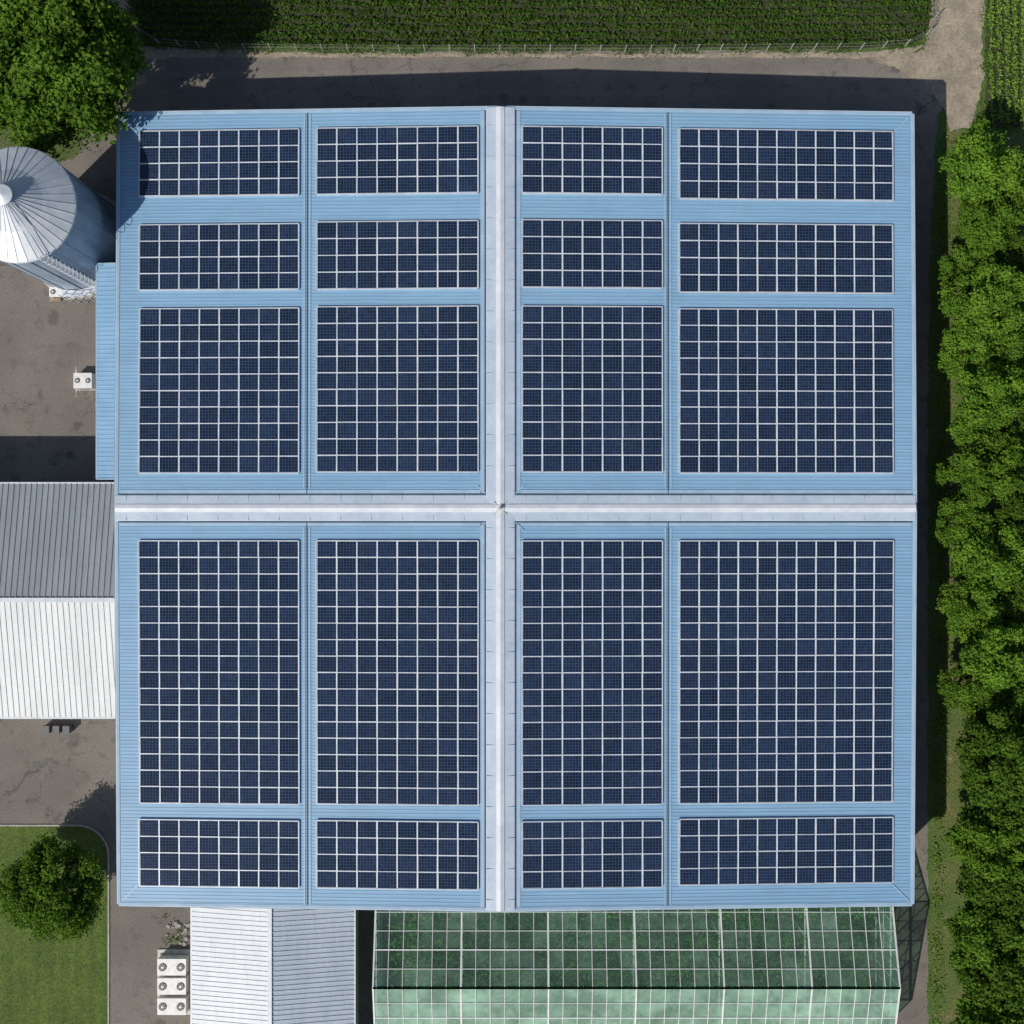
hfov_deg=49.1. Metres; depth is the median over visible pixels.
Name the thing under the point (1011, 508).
roadside tree
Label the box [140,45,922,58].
dirt verge
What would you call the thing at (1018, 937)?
roadside tree
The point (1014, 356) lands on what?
roadside tree
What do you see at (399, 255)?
solar panel array
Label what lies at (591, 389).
solar panel array
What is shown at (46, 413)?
asphalt yard
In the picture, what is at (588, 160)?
solar panel array
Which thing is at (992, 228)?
roadside tree
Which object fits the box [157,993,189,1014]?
air conditioning unit
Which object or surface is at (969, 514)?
roadside tree
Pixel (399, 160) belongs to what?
solar panel array
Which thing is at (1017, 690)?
roadside tree
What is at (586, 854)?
solar panel array
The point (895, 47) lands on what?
weeds
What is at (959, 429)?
roadside tree
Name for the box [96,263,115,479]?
lean to
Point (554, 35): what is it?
crop field
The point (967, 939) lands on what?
roadside tree
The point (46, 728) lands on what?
wheelie bin
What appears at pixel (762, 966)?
greenhouse
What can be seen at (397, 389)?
solar panel array
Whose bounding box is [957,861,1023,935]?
roadside tree
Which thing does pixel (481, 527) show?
roof flashings
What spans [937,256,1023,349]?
roadside tree
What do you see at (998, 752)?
roadside tree
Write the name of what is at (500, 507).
ridge vent finial
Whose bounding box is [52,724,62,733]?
wheelie bin
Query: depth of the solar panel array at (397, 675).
110.47 m
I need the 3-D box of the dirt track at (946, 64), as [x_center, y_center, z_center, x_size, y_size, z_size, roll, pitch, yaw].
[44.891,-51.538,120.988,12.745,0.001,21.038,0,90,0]
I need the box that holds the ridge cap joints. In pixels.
[156,125,894,520]
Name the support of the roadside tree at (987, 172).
on the grass verge at (954, 800)
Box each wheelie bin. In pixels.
[42,724,52,733]
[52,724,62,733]
[62,724,72,733]
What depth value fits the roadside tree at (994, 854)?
113.93 m
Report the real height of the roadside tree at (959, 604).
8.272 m
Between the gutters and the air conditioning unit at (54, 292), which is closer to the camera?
the gutters
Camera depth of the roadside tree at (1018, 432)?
114.96 m
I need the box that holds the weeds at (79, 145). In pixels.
[51,114,94,161]
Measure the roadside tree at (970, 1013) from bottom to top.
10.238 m
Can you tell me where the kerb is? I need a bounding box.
[0,825,108,1023]
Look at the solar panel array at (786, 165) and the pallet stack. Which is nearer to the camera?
the solar panel array at (786, 165)
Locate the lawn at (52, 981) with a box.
[0,826,107,1023]
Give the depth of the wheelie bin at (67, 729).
119.86 m
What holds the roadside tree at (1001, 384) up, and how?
on the grass verge at (954, 800)
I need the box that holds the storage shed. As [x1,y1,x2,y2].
[190,907,358,1023]
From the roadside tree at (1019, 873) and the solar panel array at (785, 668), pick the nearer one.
the solar panel array at (785, 668)
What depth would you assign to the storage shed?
114.20 m
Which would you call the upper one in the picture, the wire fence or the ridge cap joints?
the wire fence
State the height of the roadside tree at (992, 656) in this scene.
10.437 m
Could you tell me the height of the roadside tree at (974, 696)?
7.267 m
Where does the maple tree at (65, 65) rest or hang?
on the grass patch
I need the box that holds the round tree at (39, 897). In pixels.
[0,830,105,943]
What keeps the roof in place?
on the walls
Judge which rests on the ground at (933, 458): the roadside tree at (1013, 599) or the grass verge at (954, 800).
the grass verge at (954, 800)
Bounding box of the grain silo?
[0,146,115,302]
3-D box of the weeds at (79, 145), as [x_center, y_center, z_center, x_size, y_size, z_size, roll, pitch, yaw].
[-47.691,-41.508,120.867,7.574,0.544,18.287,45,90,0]
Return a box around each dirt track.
[104,0,166,94]
[869,0,985,131]
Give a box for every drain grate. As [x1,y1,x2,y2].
[66,451,73,458]
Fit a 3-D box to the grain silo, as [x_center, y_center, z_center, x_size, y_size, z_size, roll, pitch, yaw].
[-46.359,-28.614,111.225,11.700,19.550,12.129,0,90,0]
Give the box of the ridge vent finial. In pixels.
[494,501,506,514]
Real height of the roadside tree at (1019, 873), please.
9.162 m
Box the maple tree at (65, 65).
[0,0,150,157]
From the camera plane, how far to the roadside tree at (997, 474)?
113.56 m
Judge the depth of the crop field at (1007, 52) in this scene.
120.66 m
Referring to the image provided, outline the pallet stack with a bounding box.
[50,297,60,301]
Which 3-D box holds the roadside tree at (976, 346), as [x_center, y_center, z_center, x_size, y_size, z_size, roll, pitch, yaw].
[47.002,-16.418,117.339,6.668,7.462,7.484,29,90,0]
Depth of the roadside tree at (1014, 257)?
115.27 m
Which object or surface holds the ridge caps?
on the roof
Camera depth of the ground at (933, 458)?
121.00 m
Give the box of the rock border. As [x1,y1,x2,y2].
[165,920,189,945]
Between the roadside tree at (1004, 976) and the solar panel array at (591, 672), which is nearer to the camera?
the solar panel array at (591, 672)
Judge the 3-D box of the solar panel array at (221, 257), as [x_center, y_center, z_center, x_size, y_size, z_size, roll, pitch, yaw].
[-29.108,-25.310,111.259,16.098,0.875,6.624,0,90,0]
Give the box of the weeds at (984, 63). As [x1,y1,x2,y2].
[977,4,1023,135]
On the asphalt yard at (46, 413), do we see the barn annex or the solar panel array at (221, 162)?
the barn annex
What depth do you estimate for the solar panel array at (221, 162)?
111.26 m
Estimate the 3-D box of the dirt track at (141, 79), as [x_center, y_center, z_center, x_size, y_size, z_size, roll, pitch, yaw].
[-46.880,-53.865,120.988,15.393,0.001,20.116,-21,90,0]
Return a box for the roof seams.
[118,110,912,907]
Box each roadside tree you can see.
[928,425,1023,507]
[930,324,999,393]
[930,490,999,547]
[935,570,1009,632]
[936,661,1010,725]
[937,233,997,295]
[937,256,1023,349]
[938,115,1023,204]
[942,802,1023,881]
[943,900,1016,976]
[946,403,1006,461]
[946,517,1023,602]
[946,618,1023,693]
[949,990,1023,1023]
[950,356,1023,431]
[952,189,1023,258]
[954,703,1023,782]
[954,944,1023,1023]
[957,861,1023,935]
[958,767,1023,830]
[988,478,1023,540]
[989,159,1023,227]
[990,319,1023,371]
[991,678,1023,718]
[995,229,1023,298]
[996,570,1023,631]
[1002,393,1023,456]
[1003,908,1023,969]
[1012,807,1023,884]
[1014,719,1023,794]
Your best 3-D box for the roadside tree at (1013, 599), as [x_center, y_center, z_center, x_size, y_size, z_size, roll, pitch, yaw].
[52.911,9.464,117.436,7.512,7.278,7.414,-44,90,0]
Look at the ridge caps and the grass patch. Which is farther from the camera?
the grass patch
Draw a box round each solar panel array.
[138,128,299,196]
[138,223,299,290]
[138,307,299,473]
[138,540,299,804]
[138,819,299,888]
[316,125,478,194]
[316,220,478,289]
[316,305,478,472]
[316,540,478,805]
[316,820,478,890]
[521,126,662,194]
[521,219,662,288]
[521,305,662,472]
[521,540,662,805]
[521,820,662,888]
[678,128,893,201]
[678,223,893,293]
[678,308,893,473]
[678,540,893,803]
[678,816,893,885]
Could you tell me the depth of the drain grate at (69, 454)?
120.98 m
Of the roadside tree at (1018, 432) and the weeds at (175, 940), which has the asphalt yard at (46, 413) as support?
the weeds at (175, 940)
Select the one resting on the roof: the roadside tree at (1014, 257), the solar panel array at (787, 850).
the solar panel array at (787, 850)
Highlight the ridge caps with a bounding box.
[115,106,915,911]
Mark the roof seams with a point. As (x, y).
(516, 494)
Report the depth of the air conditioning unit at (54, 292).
119.85 m
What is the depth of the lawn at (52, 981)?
120.90 m
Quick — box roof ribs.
[119,111,911,907]
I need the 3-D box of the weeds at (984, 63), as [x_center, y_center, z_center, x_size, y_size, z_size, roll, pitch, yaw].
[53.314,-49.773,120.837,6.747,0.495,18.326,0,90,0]
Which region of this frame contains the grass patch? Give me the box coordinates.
[0,115,92,161]
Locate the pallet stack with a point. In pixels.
(55, 299)
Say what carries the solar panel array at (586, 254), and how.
on the roof
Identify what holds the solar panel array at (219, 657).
on the roof
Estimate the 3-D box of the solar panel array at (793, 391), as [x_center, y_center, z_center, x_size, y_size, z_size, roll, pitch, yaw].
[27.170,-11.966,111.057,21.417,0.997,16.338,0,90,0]
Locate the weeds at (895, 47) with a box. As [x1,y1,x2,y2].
[135,0,938,59]
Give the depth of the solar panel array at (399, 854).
110.56 m
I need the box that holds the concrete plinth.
[158,949,189,1014]
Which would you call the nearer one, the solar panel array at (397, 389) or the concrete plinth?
the solar panel array at (397, 389)
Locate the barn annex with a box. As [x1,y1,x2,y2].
[0,482,114,718]
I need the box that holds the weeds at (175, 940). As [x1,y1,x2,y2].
[159,909,183,947]
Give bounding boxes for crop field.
[132,0,930,47]
[986,0,1023,123]
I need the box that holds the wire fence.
[124,0,938,51]
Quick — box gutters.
[114,106,916,911]
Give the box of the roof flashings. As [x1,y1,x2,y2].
[119,111,911,906]
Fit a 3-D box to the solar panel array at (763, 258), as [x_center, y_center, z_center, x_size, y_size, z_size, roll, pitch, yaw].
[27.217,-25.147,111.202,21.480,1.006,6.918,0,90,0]
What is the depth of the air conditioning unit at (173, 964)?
119.60 m
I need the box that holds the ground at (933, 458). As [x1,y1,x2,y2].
[125,0,1023,1023]
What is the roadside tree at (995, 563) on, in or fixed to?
on the grass verge at (954, 800)
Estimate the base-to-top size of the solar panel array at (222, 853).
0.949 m
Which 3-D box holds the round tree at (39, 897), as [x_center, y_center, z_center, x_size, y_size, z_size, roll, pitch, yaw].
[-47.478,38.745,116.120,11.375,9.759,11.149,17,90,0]
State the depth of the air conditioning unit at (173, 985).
119.60 m
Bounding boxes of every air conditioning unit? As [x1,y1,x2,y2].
[49,287,74,299]
[73,373,95,390]
[157,954,189,975]
[157,973,189,994]
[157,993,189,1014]
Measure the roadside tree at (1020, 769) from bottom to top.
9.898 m
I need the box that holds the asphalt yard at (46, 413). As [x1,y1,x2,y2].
[0,49,942,1023]
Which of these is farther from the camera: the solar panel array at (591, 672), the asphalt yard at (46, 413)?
the asphalt yard at (46, 413)
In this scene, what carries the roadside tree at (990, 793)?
on the grass verge at (954, 800)
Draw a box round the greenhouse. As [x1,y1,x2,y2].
[372,907,900,1023]
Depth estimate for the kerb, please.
120.88 m
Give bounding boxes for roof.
[118,110,912,907]
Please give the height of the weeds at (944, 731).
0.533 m
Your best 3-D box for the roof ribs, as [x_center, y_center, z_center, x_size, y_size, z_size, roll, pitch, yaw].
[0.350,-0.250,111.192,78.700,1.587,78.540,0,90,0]
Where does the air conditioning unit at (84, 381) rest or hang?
on the asphalt yard at (46, 413)
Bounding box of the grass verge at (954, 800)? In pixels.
[930,131,1023,1023]
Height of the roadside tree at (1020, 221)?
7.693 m
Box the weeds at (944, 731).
[925,129,954,1023]
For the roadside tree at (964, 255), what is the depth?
115.54 m
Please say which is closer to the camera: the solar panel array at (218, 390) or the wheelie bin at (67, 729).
the solar panel array at (218, 390)

